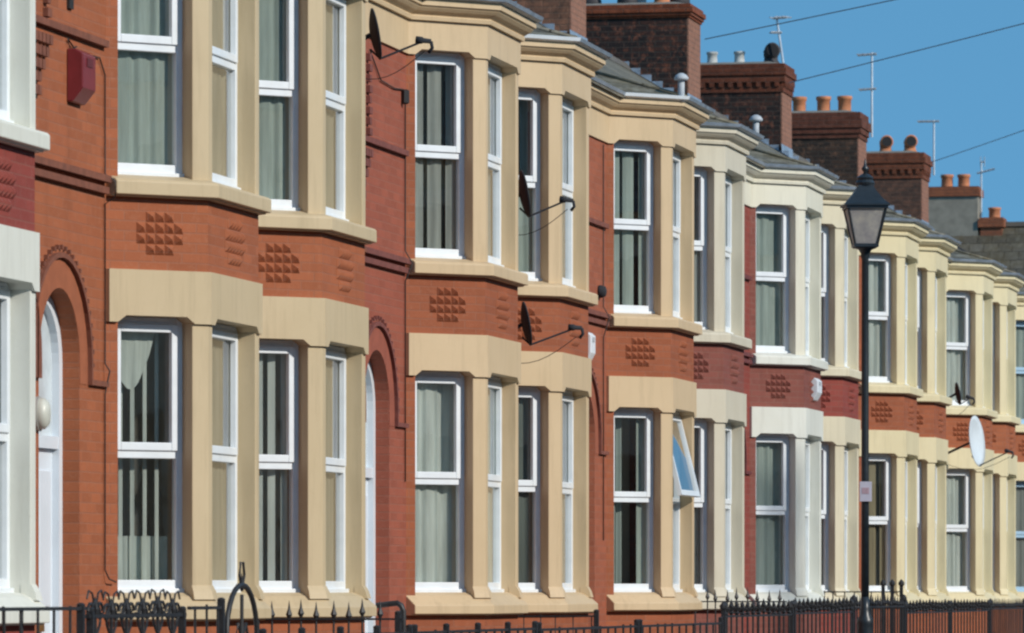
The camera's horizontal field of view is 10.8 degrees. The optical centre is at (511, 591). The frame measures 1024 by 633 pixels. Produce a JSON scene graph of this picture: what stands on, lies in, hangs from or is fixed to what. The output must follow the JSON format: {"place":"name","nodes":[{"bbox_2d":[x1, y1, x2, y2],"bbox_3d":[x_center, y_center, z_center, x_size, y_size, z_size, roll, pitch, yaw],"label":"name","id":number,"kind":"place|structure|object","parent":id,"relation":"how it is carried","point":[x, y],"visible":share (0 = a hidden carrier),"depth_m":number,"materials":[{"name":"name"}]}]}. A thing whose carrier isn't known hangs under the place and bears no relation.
{"place":"outdoors","nodes":[
{"label":"outdoors","id":0,"kind":"place"},
{"bbox_2d":[601,0,1023,221],"label":"sky","id":1,"kind":"structure","parent":0,"point":[974,86],"materials":[{"name":"blue"}]},
{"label":"pavement","id":2,"kind":"structure","parent":0,"visible":0},
{"bbox_2d":[0,603,86,632],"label":"iron railing","id":3,"kind":"object","parent":2,"relation":"on","point":[80,608],"visible":1,"depth_m":29.47,"materials":[{"name":"metal"}]},
{"bbox_2d":[85,588,186,632],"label":"iron railing","id":4,"kind":"object","parent":2,"relation":"on","point":[94,613],"visible":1,"depth_m":31.10,"materials":[{"name":"metal"}]},
{"bbox_2d":[187,598,224,632],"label":"iron railing","id":5,"kind":"object","parent":2,"relation":"on","point":[220,616],"visible":1,"depth_m":32.93,"materials":[{"name":"metal"}]},
{"bbox_2d":[225,562,258,632],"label":"iron gate","id":6,"kind":"structure","parent":5,"relation":"attached to","point":[242,626],"depth_m":33.51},
{"bbox_2d":[259,624,412,632],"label":"iron railing","id":7,"kind":"object","parent":2,"relation":"on","point":[376,628],"visible":1,"depth_m":37.16,"materials":[{"name":"metal"}]},
{"bbox_2d":[412,621,537,632],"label":"iron railing","id":8,"kind":"object","parent":2,"relation":"on","point":[478,629],"visible":1,"depth_m":40.49,"materials":[{"name":"metal"}]},
{"bbox_2d":[538,619,639,632],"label":"iron railing","id":9,"kind":"object","parent":2,"relation":"on","point":[635,626],"visible":1,"depth_m":45.08,"materials":[{"name":"metal"}]},
{"bbox_2d":[638,617,722,632],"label":"iron railing","id":10,"kind":"object","parent":2,"relation":"on","point":[719,623],"visible":1,"depth_m":49.58,"materials":[{"name":"metal"}]},
{"bbox_2d":[719,598,794,632],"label":"iron railing","id":11,"kind":"object","parent":2,"relation":"on","point":[743,609],"visible":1,"depth_m":53.83,"materials":[{"name":"metal"}]},
{"bbox_2d":[695,587,786,632],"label":"side railing","id":12,"kind":"object","parent":11,"relation":"attached to","point":[727,599],"visible":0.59,"depth_m":56.22,"materials":[{"name":"black metal"}]},
{"bbox_2d":[793,597,855,632],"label":"iron railing","id":13,"kind":"object","parent":2,"relation":"on","point":[815,606],"visible":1,"depth_m":58.34,"materials":[{"name":"metal"}]},
{"bbox_2d":[840,159,889,632],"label":"street lamp","id":14,"kind":"object","parent":2,"relation":"on","point":[864,206],"visible":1,"depth_m":48.91,"materials":[{"name":"metal"}]},
{"bbox_2d":[860,482,871,501],"bbox_3d":[3.190,-0.900,48.937,0.110,0.180,0.099,0,0,-3],"label":"notice plate","id":15,"kind":"object","parent":14,"relation":"attached to","point":[865,491],"visible":1,"depth_m":48.89,"materials":[{"name":"paint"}]},
{"bbox_2d":[851,594,906,632],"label":"iron railing","id":16,"kind":"object","parent":2,"relation":"on","point":[878,604],"visible":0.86,"depth_m":63.27,"materials":[{"name":"metal"}]},
{"bbox_2d":[906,599,952,632],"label":"iron railing","id":17,"kind":"object","parent":2,"relation":"on","point":[936,607],"visible":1,"depth_m":67.39,"materials":[{"name":"metal"}]},
{"bbox_2d":[950,599,991,632],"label":"iron railing","id":18,"kind":"object","parent":2,"relation":"on","point":[970,606],"visible":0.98,"depth_m":71.65,"materials":[{"name":"metal"}]},
{"bbox_2d":[989,598,1023,632],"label":"iron railing","id":19,"kind":"object","parent":2,"relation":"on","point":[997,607],"visible":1,"depth_m":75.93,"materials":[{"name":"metal"}]},
{"label":"garden path","id":20,"kind":"structure","parent":0,"visible":0},
{"bbox_2d":[0,0,49,632],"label":"terraced house","id":21,"kind":"structure","parent":20,"relation":"on","point":[23,140],"depth_m":32.10,"materials":[{"name":"paint"}]},
{"bbox_2d":[0,282,13,592],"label":"window","id":22,"kind":"structure","parent":21,"relation":"in","point":[4,289],"depth_m":32.09,"materials":[{"name":"white plastic"}]},
{"bbox_2d":[0,0,13,122],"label":"window","id":23,"kind":"structure","parent":21,"relation":"in","point":[4,4],"depth_m":32.09,"materials":[{"name":"white plastic"}]},
{"bbox_2d":[35,0,270,632],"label":"terraced house","id":24,"kind":"structure","parent":20,"relation":"on","point":[187,205],"depth_m":36.11,"materials":[{"name":"brick"}]},
{"bbox_2d":[36,396,50,430],"bbox_3d":[-2.956,-1.120,34.169,0.085,0.221,0.176,0,0,11],"label":"bulkhead lamp","id":25,"kind":"object","parent":24,"relation":"attached to","point":[43,413],"visible":0.91,"depth_m":34.12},
{"bbox_2d":[39,448,51,632],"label":"door","id":26,"kind":"structure","parent":24,"relation":"in","point":[45,455],"depth_m":34.89,"materials":[{"name":"white metal"}]},
{"bbox_2d":[67,48,95,104],"bbox_3d":[-2.778,-3.320,34.970,0.116,0.340,0.300,0,0,11],"label":"alarm box","id":27,"kind":"object","parent":24,"relation":"attached to","point":[81,77],"visible":1,"depth_m":34.83,"materials":[{"name":"red plastic"}]},
{"bbox_2d":[67,38,115,582],"bbox_3d":[-2.724,-1.805,35.281,0.080,3.500,0.973,0,0,11],"label":"wall cable","id":28,"kind":"object","parent":24,"relation":"attached to","point":[68,40],"depth_m":35.67,"materials":[{"name":"plastic"}]},
{"bbox_2d":[118,316,183,592],"bbox_3d":[-2.483,-0.915,36.121,0.587,1.860,0.215,0,0,-34],"label":"window","id":29,"kind":"structure","parent":24,"relation":"in","point":[142,560],"depth_m":36.16,"materials":[{"name":"white plastic"}]},
{"bbox_2d":[118,0,183,176],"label":"window","id":30,"kind":"structure","parent":24,"relation":"in","point":[149,31],"depth_m":36.15,"materials":[{"name":"white plastic"}]},
{"bbox_2d":[212,323,240,592],"bbox_3d":[-2.048,-0.915,36.883,0.121,1.860,1.204,0,0,11],"label":"window","id":31,"kind":"structure","parent":24,"relation":"in","point":[224,337],"depth_m":37.36,"materials":[{"name":"white plastic"}]},
{"bbox_2d":[212,0,240,189],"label":"window","id":32,"kind":"structure","parent":24,"relation":"in","point":[223,60],"depth_m":37.37,"materials":[{"name":"white plastic"}]},
{"bbox_2d":[258,0,376,632],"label":"terraced house","id":33,"kind":"structure","parent":20,"relation":"on","point":[316,235],"depth_m":39.41,"materials":[{"name":"brick"}]},
{"bbox_2d":[259,339,299,592],"bbox_3d":[-1.807,-0.915,39.286,0.587,1.860,0.120,0,0,-34],"label":"window","id":34,"kind":"structure","parent":33,"relation":"in","point":[288,349],"depth_m":39.38,"materials":[{"name":"white plastic"}]},
{"bbox_2d":[259,0,299,210],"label":"window","id":35,"kind":"structure","parent":33,"relation":"in","point":[278,19],"depth_m":39.39,"materials":[{"name":"white plastic"}]},
{"bbox_2d":[326,345,348,592],"bbox_3d":[-1.382,-0.915,40.084,0.088,1.860,1.204,0,0,11],"label":"window","id":36,"kind":"structure","parent":33,"relation":"in","point":[335,356],"depth_m":40.48,"materials":[{"name":"white plastic"}]},
{"bbox_2d":[326,0,348,220],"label":"window","id":37,"kind":"structure","parent":33,"relation":"in","point":[335,9],"depth_m":40.48,"materials":[{"name":"white plastic"}]},
{"bbox_2d":[365,8,433,79],"bbox_3d":[-1.034,-4.235,41.852,0.815,0.541,0.342,0,0,11],"label":"satellite dish","id":38,"kind":"object","parent":33,"relation":"attached to","point":[374,34],"visible":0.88,"depth_m":41.83,"materials":[{"name":"paint"}]},
{"bbox_2d":[259,599,403,632],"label":"side railing","id":39,"kind":"object","parent":20,"relation":"on","point":[397,618],"visible":0.73,"depth_m":38.37,"materials":[{"name":"black metal"}]},
{"bbox_2d":[376,600,405,631],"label":"handrail","id":40,"kind":"object","parent":20,"relation":"on","point":[399,604],"visible":0.94,"depth_m":43.48,"materials":[{"name":"black metal"}]},
{"bbox_2d":[365,0,543,632],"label":"terraced house","id":41,"kind":"structure","parent":20,"relation":"on","point":[441,535],"depth_m":45.00,"materials":[{"name":"brick"}]},
{"bbox_2d":[365,478,367,632],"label":"door","id":42,"kind":"structure","parent":41,"relation":"in","point":[366,479],"depth_m":43.91,"materials":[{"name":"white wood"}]},
{"bbox_2d":[369,49,412,481],"bbox_3d":[-0.977,-2.617,43.922,0.071,3.435,1.308,0,0,11],"label":"wall cable","id":43,"kind":"object","parent":41,"relation":"attached to","point":[407,255],"depth_m":44.56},
{"bbox_2d":[401,89,408,103],"bbox_3d":[-0.877,-4.060,44.482,0.065,0.120,0.065,0,0,34],"label":"junction box","id":44,"kind":"object","parent":41,"relation":"attached to","point":[404,96],"visible":1,"depth_m":44.45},
{"bbox_2d":[415,371,465,591],"bbox_3d":[-0.666,-0.915,45.014,0.587,1.860,0.178,0,0,-34],"label":"window","id":45,"kind":"structure","parent":41,"relation":"in","point":[439,396],"depth_m":45.06,"materials":[{"name":"white plastic"}]},
{"bbox_2d":[415,51,465,258],"bbox_3d":[-0.651,-3.625,44.991,0.587,1.740,0.122,0,0,-34],"label":"window","id":46,"kind":"structure","parent":41,"relation":"in","point":[452,152],"depth_m":45.05,"materials":[{"name":"white plastic"}]},
{"bbox_2d":[488,376,503,591],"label":"window","id":47,"kind":"structure","parent":41,"relation":"in","point":[494,383],"depth_m":46.22,"materials":[{"name":"white plastic"}]},
{"bbox_2d":[488,62,503,266],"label":"window","id":48,"kind":"structure","parent":41,"relation":"in","point":[494,72],"depth_m":46.22,"materials":[{"name":"white plastic"}]},
{"bbox_2d":[518,609,598,632],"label":"side railing","id":49,"kind":"object","parent":20,"relation":"on","point":[596,617],"visible":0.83,"depth_m":47.28,"materials":[{"name":"black metal"}]},
{"bbox_2d":[518,25,611,632],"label":"terraced house","id":50,"kind":"structure","parent":20,"relation":"on","point":[556,77],"depth_m":48.32,"materials":[{"name":"paint"}]},
{"bbox_2d":[518,386,541,591],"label":"window","id":51,"kind":"structure","parent":50,"relation":"in","point":[528,396],"depth_m":48.31,"materials":[{"name":"white plastic"}]},
{"bbox_2d":[518,88,541,280],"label":"window","id":52,"kind":"structure","parent":50,"relation":"in","point":[529,244],"depth_m":48.32,"materials":[{"name":"white plastic"}]},
{"bbox_2d":[518,170,575,234],"bbox_3d":[0.121,-3.410,47.486,0.833,0.573,0.360,0,0,11],"label":"satellite dish","id":53,"kind":"object","parent":50,"relation":"attached to","point":[523,194],"visible":0.87,"depth_m":47.45,"materials":[{"name":"paint"}]},
{"bbox_2d":[518,302,583,363],"bbox_3d":[0.159,-2.269,47.486,0.908,0.542,0.350,0,0,11],"label":"satellite dish","id":54,"kind":"object","parent":50,"relation":"attached to","point":[525,324],"visible":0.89,"depth_m":47.46,"materials":[{"name":"paint"}]},
{"bbox_2d":[562,390,575,591],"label":"window","id":55,"kind":"structure","parent":50,"relation":"in","point":[567,396],"depth_m":49.48,"materials":[{"name":"white plastic"}]},
{"bbox_2d":[562,97,575,287],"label":"window","id":56,"kind":"structure","parent":50,"relation":"in","point":[567,107],"depth_m":49.46,"materials":[{"name":"white plastic"}]},
{"bbox_2d":[588,71,714,632],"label":"terraced house","id":57,"kind":"structure","parent":20,"relation":"on","point":[641,560],"depth_m":53.95,"materials":[{"name":"paint"}]},
{"bbox_2d":[588,332,594,358],"bbox_3d":[0.751,-2.360,52.447,0.086,0.290,0.240,0,0,11],"label":"alarm box","id":58,"kind":"object","parent":57,"relation":"attached to","point":[591,345],"visible":0.48,"depth_m":52.35,"materials":[{"name":"white plastic"}]},
{"bbox_2d":[597,285,606,297],"bbox_3d":[0.887,-2.940,53.133,0.080,0.130,0.130,0,0,11],"label":"air vent","id":59,"kind":"object","parent":57,"relation":"attached to","point":[601,291],"visible":0.99,"depth_m":53.09,"materials":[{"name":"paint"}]},
{"bbox_2d":[603,144,609,539],"bbox_3d":[0.930,-2.450,53.328,0.071,3.900,0.012,0,0,11],"label":"wall cable","id":60,"kind":"object","parent":57,"relation":"attached to","point":[603,343],"depth_m":53.33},
{"bbox_2d":[614,408,654,591],"bbox_3d":[1.133,-0.915,53.934,0.587,1.860,0.203,0,0,-34],"label":"window","id":61,"kind":"structure","parent":57,"relation":"in","point":[643,496],"depth_m":54.00,"materials":[{"name":"white plastic"}]},
{"bbox_2d":[614,141,654,313],"bbox_3d":[1.157,-3.625,53.898,0.587,1.740,0.119,0,0,-34],"label":"window","id":62,"kind":"structure","parent":57,"relation":"in","point":[627,224],"depth_m":53.96,"materials":[{"name":"white plastic"}]},
{"bbox_2d":[673,149,682,318],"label":"window","id":63,"kind":"structure","parent":57,"relation":"in","point":[676,155],"depth_m":55.19,"materials":[{"name":"white plastic"}]},
{"bbox_2d":[673,412,699,591],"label":"window","id":64,"kind":"structure","parent":57,"relation":"in","point":[684,479],"depth_m":55.06,"materials":[{"name":"white plastic"}]},
{"bbox_2d":[597,69,763,632],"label":"terraced house","id":65,"kind":"structure","parent":20,"relation":"on","point":[724,147],"depth_m":57.22,"materials":[{"name":"paint"}]},
{"bbox_2d":[694,418,706,591],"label":"window","id":66,"kind":"structure","parent":65,"relation":"in","point":[700,425],"depth_m":57.23,"materials":[{"name":"white plastic"}]},
{"bbox_2d":[694,167,707,329],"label":"window","id":67,"kind":"structure","parent":65,"relation":"in","point":[700,259],"depth_m":57.23,"materials":[{"name":"white plastic"}]},
{"bbox_2d":[725,422,732,591],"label":"window","id":68,"kind":"structure","parent":65,"relation":"in","point":[728,428],"depth_m":58.39,"materials":[{"name":"white plastic"}]},
{"bbox_2d":[725,174,732,333],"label":"window","id":69,"kind":"structure","parent":65,"relation":"in","point":[728,183],"depth_m":58.39,"materials":[{"name":"white plastic"}]},
{"bbox_2d":[536,23,860,632],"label":"terraced house","id":70,"kind":"structure","parent":20,"relation":"on","point":[841,441],"depth_m":66.11,"materials":[{"name":"paint"}]},
{"bbox_2d":[821,442,829,590],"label":"window","id":71,"kind":"structure","parent":70,"relation":"in","point":[824,446],"depth_m":66.13,"materials":[{"name":"white plastic"}]},
{"bbox_2d":[821,224,829,364],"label":"window","id":72,"kind":"structure","parent":70,"relation":"in","point":[824,229],"depth_m":66.13,"materials":[{"name":"white plastic"}]},
{"bbox_2d":[844,445,848,590],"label":"window","id":73,"kind":"structure","parent":70,"relation":"in","point":[845,447],"depth_m":67.30,"materials":[{"name":"white plastic"}]},
{"bbox_2d":[844,230,848,367],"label":"window","id":74,"kind":"structure","parent":70,"relation":"in","point":[845,232],"depth_m":67.30,"materials":[{"name":"white plastic"}]},
{"bbox_2d":[601,66,838,632],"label":"terraced house","id":75,"kind":"structure","parent":20,"relation":"on","point":[785,365],"depth_m":62.86,"materials":[{"name":"paint"}]},
{"bbox_2d":[756,434,789,591],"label":"window","id":76,"kind":"structure","parent":75,"relation":"in","point":[772,450],"depth_m":62.89,"materials":[{"name":"white plastic"}]},
{"bbox_2d":[756,205,789,352],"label":"window","id":77,"kind":"structure","parent":75,"relation":"in","point":[772,221],"depth_m":62.89,"materials":[{"name":"white plastic"}]},
{"bbox_2d":[805,437,810,591],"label":"window","id":78,"kind":"structure","parent":75,"relation":"in","point":[807,443],"depth_m":64.13,"materials":[{"name":"white plastic"}]},
{"bbox_2d":[805,212,810,356],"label":"window","id":79,"kind":"structure","parent":75,"relation":"in","point":[807,219],"depth_m":64.11,"materials":[{"name":"white plastic"}]},
{"bbox_2d":[811,378,821,400],"bbox_3d":[3.579,-2.370,63.628,0.086,0.260,0.360,0,0,11],"label":"alarm box","id":80,"kind":"object","parent":75,"relation":"attached to","point":[816,388],"visible":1,"depth_m":63.46,"materials":[{"name":"white plastic"}]},
{"bbox_2d":[512,0,932,632],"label":"terraced house","id":81,"kind":"structure","parent":20,"relation":"on","point":[896,392],"depth_m":71.79,"materials":[{"name":"paint"}]},
{"bbox_2d":[876,461,879,585],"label":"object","id":82,"kind":"structure","parent":81,"relation":"in","point":[877,462],"depth_m":73.56,"materials":[{"name":"white plastic"}]},
{"bbox_2d":[869,453,890,590],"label":"window","id":83,"kind":"structure","parent":81,"relation":"in","point":[884,520],"depth_m":71.80,"materials":[{"name":"white plastic"}]},
{"bbox_2d":[869,253,891,382],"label":"window","id":84,"kind":"structure","parent":81,"relation":"in","point":[879,263],"depth_m":71.84,"materials":[{"name":"white plastic"}]},
{"bbox_2d":[905,457,908,591],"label":"window","id":85,"kind":"structure","parent":81,"relation":"in","point":[905,457],"depth_m":73.00,"materials":[{"name":"white plastic"}]},
{"bbox_2d":[905,259,908,385],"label":"window","id":86,"kind":"structure","parent":81,"relation":"in","point":[905,259],"depth_m":73.00,"materials":[{"name":"white plastic"}]},
{"bbox_2d":[607,56,961,632],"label":"terraced house","id":87,"kind":"structure","parent":20,"relation":"on","point":[936,249],"depth_m":75.02,"materials":[{"name":"paint"}]},
{"bbox_2d":[917,268,920,388],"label":"window","id":88,"kind":"structure","parent":87,"relation":"in","point":[918,270],"depth_m":75.03,"materials":[{"name":"white plastic"}]},
{"bbox_2d":[917,460,922,591],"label":"window","id":89,"kind":"structure","parent":87,"relation":"in","point":[918,461],"depth_m":75.03,"materials":[{"name":"white plastic"}]},
{"bbox_2d":[935,463,937,591],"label":"window","id":90,"kind":"structure","parent":87,"relation":"in","point":[935,463],"depth_m":76.21,"materials":[{"name":"white plastic"}]},
{"bbox_2d":[935,273,937,393],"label":"window","id":91,"kind":"structure","parent":87,"relation":"in","point":[935,273],"depth_m":76.21,"materials":[{"name":"white plastic"}]},
{"bbox_2d":[586,0,1006,632],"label":"terraced house","id":92,"kind":"structure","parent":20,"relation":"on","point":[656,42],"depth_m":80.61,"materials":[{"name":"paint"}]},
{"bbox_2d":[946,469,970,591],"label":"window","id":93,"kind":"structure","parent":92,"relation":"in","point":[957,480],"depth_m":80.71,"materials":[{"name":"white plastic"}]},
{"bbox_2d":[946,290,970,405],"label":"window","id":94,"kind":"structure","parent":92,"relation":"in","point":[957,302],"depth_m":80.71,"materials":[{"name":"white plastic"}]},
{"bbox_2d":[947,382,974,416],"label":"satellite dish","id":95,"kind":"object","parent":92,"relation":"attached to","point":[957,393],"visible":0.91,"depth_m":79.57,"materials":[{"name":"paint"}]},
{"bbox_2d":[948,416,1013,469],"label":"satellite dish","id":96,"kind":"object","parent":92,"relation":"attached to","point":[976,442],"visible":0.95,"depth_m":79.77,"materials":[{"name":"paint"}]},
{"bbox_2d":[792,96,889,210],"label":"terraced house","id":97,"kind":"structure","parent":20,"relation":"on","point":[824,136],"depth_m":96.75,"materials":[{"name":"brick"}]},
{"bbox_2d":[856,52,876,136],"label":"tv aerial","id":98,"kind":"object","parent":97,"relation":"attached to","point":[871,54],"visible":1,"depth_m":97.20,"materials":[{"name":"metal"}]},
{"bbox_2d":[700,42,1023,632],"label":"terraced house","id":99,"kind":"structure","parent":20,"relation":"on","point":[739,90],"depth_m":87.91,"materials":[{"name":"brick"}]},
{"bbox_2d":[769,16,791,62],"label":"tv aerial","id":100,"kind":"object","parent":99,"relation":"attached to","point":[778,32],"visible":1,"depth_m":88.04,"materials":[{"name":"metal"}]},
{"bbox_2d":[1016,481,1023,591],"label":"window","id":101,"kind":"structure","parent":99,"relation":"in","point":[1019,484],"depth_m":89.62,"materials":[{"name":"clear glass"}]},
{"bbox_2d":[1016,320,1023,423],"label":"window","id":102,"kind":"structure","parent":99,"relation":"in","point":[1019,323],"depth_m":89.60,"materials":[{"name":"clear glass"}]},
{"bbox_2d":[823,579,903,632],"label":"side railing","id":103,"kind":"object","parent":20,"relation":"on","point":[892,585],"visible":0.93,"depth_m":65.03,"materials":[{"name":"black metal"}]},
{"bbox_2d":[711,111,1023,632],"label":"terraced house","id":104,"kind":"structure","parent":20,"relation":"on","point":[1008,284],"depth_m":83.94,"materials":[{"name":"brick"}]},
{"bbox_2d":[993,304,993,409],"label":"window","id":105,"kind":"structure","parent":104,"relation":"in","point":[993,304],"depth_m":83.94,"materials":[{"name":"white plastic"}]},
{"bbox_2d":[993,475,995,591],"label":"window","id":106,"kind":"structure","parent":104,"relation":"in","point":[993,475],"depth_m":83.94,"materials":[{"name":"white plastic"}]},
{"bbox_2d":[866,135,968,252],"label":"terraced house","id":107,"kind":"structure","parent":20,"relation":"on","point":[901,179],"depth_m":105.64,"materials":[{"name":"brick"}]},
{"bbox_2d":[917,120,938,174],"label":"tv aerial","id":108,"kind":"object","parent":107,"relation":"attached to","point":[924,121],"visible":1,"depth_m":106.11,"materials":[{"name":"metal"}]},
{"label":"pavement","id":109,"kind":"structure","parent":0,"visible":0},
{"bbox_3d":[13.583,-3.425,55.916,1.000,10.050,0.292,0,0,11],"label":"telegraph pole","id":110,"kind":"object","parent":109,"relation":"on","visible":0},
{"bbox_2d":[705,0,892,39],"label":"overhead wire","id":111,"kind":"object","parent":110,"relation":"attached to","point":[799,19],"visible":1,"depth_m":72.84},
{"bbox_2d":[789,23,1023,82],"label":"overhead wire","id":112,"kind":"object","parent":110,"relation":"attached to","point":[907,53],"visible":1,"depth_m":76.82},
{"label":"ground","id":113,"kind":"structure","parent":0,"visible":0},
{"bbox_2d":[929,174,1023,275],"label":"end building","id":114,"kind":"structure","parent":113,"relation":"on","point":[954,212],"depth_m":124.03,"materials":[{"name":"concrete"}]},
{"bbox_2d":[977,157,994,215],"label":"tv aerial","id":115,"kind":"object","parent":114,"relation":"attached to","point":[981,171],"visible":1,"depth_m":124.32,"materials":[{"name":"metal"}]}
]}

